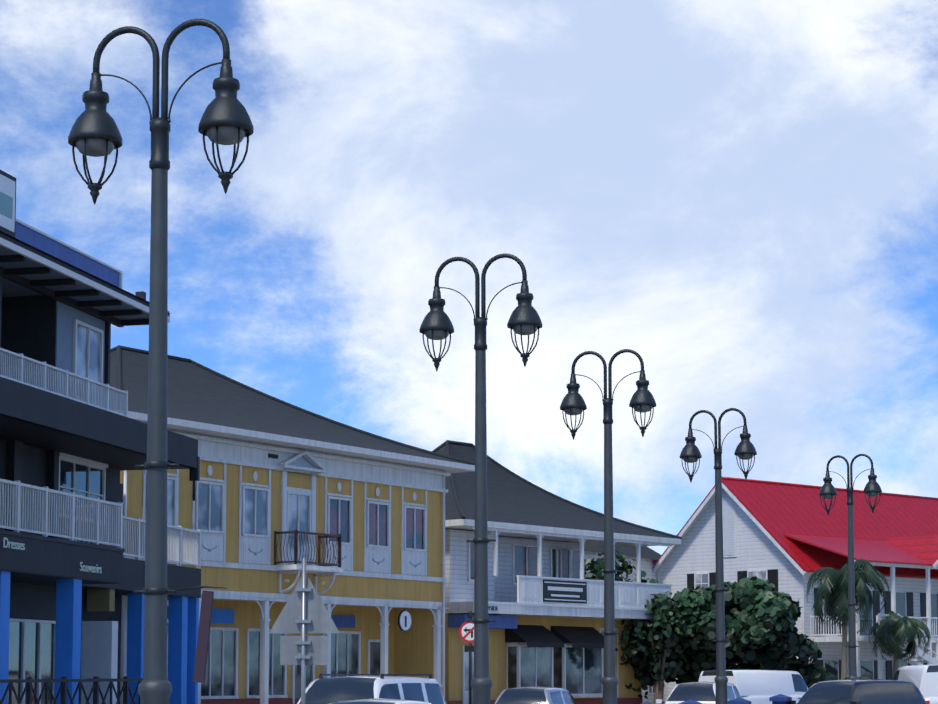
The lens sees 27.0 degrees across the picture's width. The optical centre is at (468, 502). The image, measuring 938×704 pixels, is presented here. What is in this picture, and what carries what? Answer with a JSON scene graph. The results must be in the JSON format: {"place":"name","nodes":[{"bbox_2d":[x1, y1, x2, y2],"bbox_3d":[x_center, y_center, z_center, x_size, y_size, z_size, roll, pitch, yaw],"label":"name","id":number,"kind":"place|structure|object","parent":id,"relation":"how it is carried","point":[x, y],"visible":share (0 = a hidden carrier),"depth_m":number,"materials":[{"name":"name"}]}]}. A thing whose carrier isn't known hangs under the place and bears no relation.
{"place":"outdoors","nodes":[
{"label":"outdoors","id":0,"kind":"place"},
{"bbox_2d":[0,0,937,554],"label":"sky","id":1,"kind":"structure","parent":0,"point":[737,197],"materials":[{"name":"blue"}]},
{"label":"ground","id":2,"kind":"structure","parent":0,"visible":0},
{"bbox_2d":[0,170,200,703],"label":"dark building","id":3,"kind":"structure","parent":2,"relation":"on","point":[73,444],"depth_m":44.67,"materials":[{"name":"paint"}]},
{"bbox_2d":[3,537,24,549],"bbox_3d":[-9.367,0.846,40.229,0.021,0.207,0.943,-1,-5,13],"label":"sign lettering","id":4,"kind":"object","parent":3,"relation":"attached to","point":[20,545],"visible":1,"depth_m":40.17},
{"bbox_2d":[80,562,101,572],"bbox_3d":[-8.499,1.456,43.895,0.021,0.210,1.154,-1,-5,13],"label":"sign lettering","id":5,"kind":"object","parent":3,"relation":"attached to","point":[91,568],"visible":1,"depth_m":43.90},
{"bbox_2d":[110,345,474,703],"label":"yellow building","id":6,"kind":"structure","parent":2,"relation":"on","point":[355,517],"depth_m":60.03,"materials":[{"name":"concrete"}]},
{"bbox_2d":[432,440,681,703],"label":"building","id":7,"kind":"structure","parent":2,"relation":"on","point":[547,599],"depth_m":73.73,"materials":[{"name":"yellow paint"}]},
{"bbox_2d":[488,606,497,610],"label":"sign","id":8,"kind":"object","parent":7,"relation":"attached to","point":[492,608],"visible":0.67,"depth_m":69.49,"materials":[{"name":"grey"}]},
{"bbox_2d":[584,550,657,583],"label":"tree","id":9,"kind":"object","parent":2,"relation":"on","point":[594,567],"visible":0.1,"depth_m":85.54,"materials":[{"name":"green plant"}]},
{"bbox_2d":[584,546,660,702],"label":"house","id":10,"kind":"structure","parent":2,"relation":"on","point":[650,557],"depth_m":93.20,"materials":[{"name":"white wood"}]},
{"bbox_2d":[646,576,830,688],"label":"seagrape tree","id":11,"kind":"object","parent":2,"relation":"on","point":[761,619],"visible":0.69,"depth_m":76.66,"materials":[{"name":"green plant"}]},
{"bbox_2d":[652,477,937,703],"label":"house","id":12,"kind":"structure","parent":2,"relation":"on","point":[789,538],"depth_m":91.77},
{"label":"seaside pavement","id":13,"kind":"structure","parent":0,"visible":0},
{"bbox_2d":[68,19,253,703],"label":"lamp post","id":14,"kind":"object","parent":13,"relation":"on","point":[224,120],"visible":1,"depth_m":19.88,"materials":[{"name":"metal"}]},
{"bbox_2d":[269,558,339,703],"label":"warning sign","id":15,"kind":"object","parent":13,"relation":"on","point":[304,611],"visible":1,"depth_m":24.73,"materials":[{"name":"metal"}]},
{"bbox_2d":[419,253,541,703],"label":"lamp post","id":16,"kind":"object","parent":13,"relation":"on","point":[524,319],"visible":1,"depth_m":31.13,"materials":[{"name":"metal"}]},
{"bbox_2d":[560,349,655,703],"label":"lamp post","id":17,"kind":"object","parent":13,"relation":"on","point":[642,400],"visible":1,"depth_m":40.36,"materials":[{"name":"metal"}]},
{"bbox_2d":[679,699,702,703],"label":"bollard","id":18,"kind":"object","parent":13,"relation":"on","point":[690,701],"visible":1,"depth_m":41.30,"materials":[{"name":"blue metal"}]},
{"bbox_2d":[680,408,756,703],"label":"lamp post","id":19,"kind":"object","parent":13,"relation":"on","point":[744,450],"visible":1,"depth_m":49.40,"materials":[{"name":"metal"}]},
{"bbox_2d":[728,697,750,703],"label":"bollard","id":20,"kind":"object","parent":13,"relation":"on","point":[739,700],"visible":1,"depth_m":45.24,"materials":[{"name":"blue metal"}]},
{"bbox_2d":[769,694,791,703],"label":"bollard","id":21,"kind":"object","parent":13,"relation":"on","point":[780,699],"visible":0.94,"depth_m":49.22,"materials":[{"name":"blue metal"}]},
{"bbox_2d":[819,454,881,679],"bbox_3d":[11.718,2.756,59.821,2.043,8.519,0.600,-3,-6,35],"label":"lamp post","id":22,"kind":"object","parent":13,"relation":"on","point":[872,488],"visible":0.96,"depth_m":59.79,"materials":[{"name":"metal"}]},
{"label":"road","id":23,"kind":"structure","parent":0,"visible":0},
{"bbox_2d":[297,674,445,703],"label":"white suv","id":24,"kind":"object","parent":23,"relation":"on","point":[321,690],"visible":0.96,"depth_m":35.10,"materials":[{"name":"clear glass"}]},
{"bbox_2d":[328,698,430,703],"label":"white sedan car","id":25,"kind":"object","parent":23,"relation":"on","point":[378,701],"visible":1,"depth_m":30.44,"materials":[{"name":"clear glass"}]},
{"bbox_2d":[494,686,576,703],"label":"silver hatchback car","id":26,"kind":"object","parent":23,"relation":"on","point":[536,695],"visible":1,"depth_m":49.88,"materials":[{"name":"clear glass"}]},
{"bbox_2d":[656,682,740,703],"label":"car","id":27,"kind":"object","parent":23,"relation":"on","point":[702,692],"visible":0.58,"depth_m":60.65,"materials":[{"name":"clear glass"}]},
{"bbox_2d":[698,670,807,703],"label":"white van","id":28,"kind":"object","parent":23,"relation":"on","point":[757,686],"visible":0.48,"depth_m":67.98,"materials":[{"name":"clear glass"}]},
{"bbox_2d":[788,679,926,703],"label":"car","id":29,"kind":"object","parent":23,"relation":"on","point":[866,691],"visible":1,"depth_m":49.00,"materials":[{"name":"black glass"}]},
{"bbox_2d":[893,665,937,703],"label":"van","id":30,"kind":"object","parent":23,"relation":"on","point":[923,679],"visible":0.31,"depth_m":51.82,"materials":[{"name":"white metal"}]},
{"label":"town pavement","id":31,"kind":"object","parent":23,"relation":"on","visible":0},
{"bbox_2d":[459,611,473,703],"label":"no turn sign","id":32,"kind":"object","parent":31,"relation":"on","point":[466,631],"visible":0.77,"depth_m":56.54,"materials":[{"name":"metal"}]},
{"bbox_2d":[615,591,704,703],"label":"tree","id":33,"kind":"object","parent":31,"relation":"on","point":[666,635],"visible":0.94,"depth_m":76.79,"materials":[{"name":"green plant"}]},
{"bbox_2d":[804,559,888,679],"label":"palm","id":34,"kind":"object","parent":31,"relation":"on","point":[829,577],"visible":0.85,"depth_m":82.68,"materials":[{"name":"green plant"}]},
{"bbox_2d":[842,676,869,679],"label":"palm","id":35,"kind":"object","parent":31,"relation":"on","point":[861,677],"visible":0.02,"depth_m":78.96,"materials":[{"name":"green plant"}]},
{"bbox_2d":[868,611,931,679],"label":"palm","id":36,"kind":"object","parent":31,"relation":"on","point":[905,628],"visible":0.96,"depth_m":84.35,"materials":[{"name":"green plant"}]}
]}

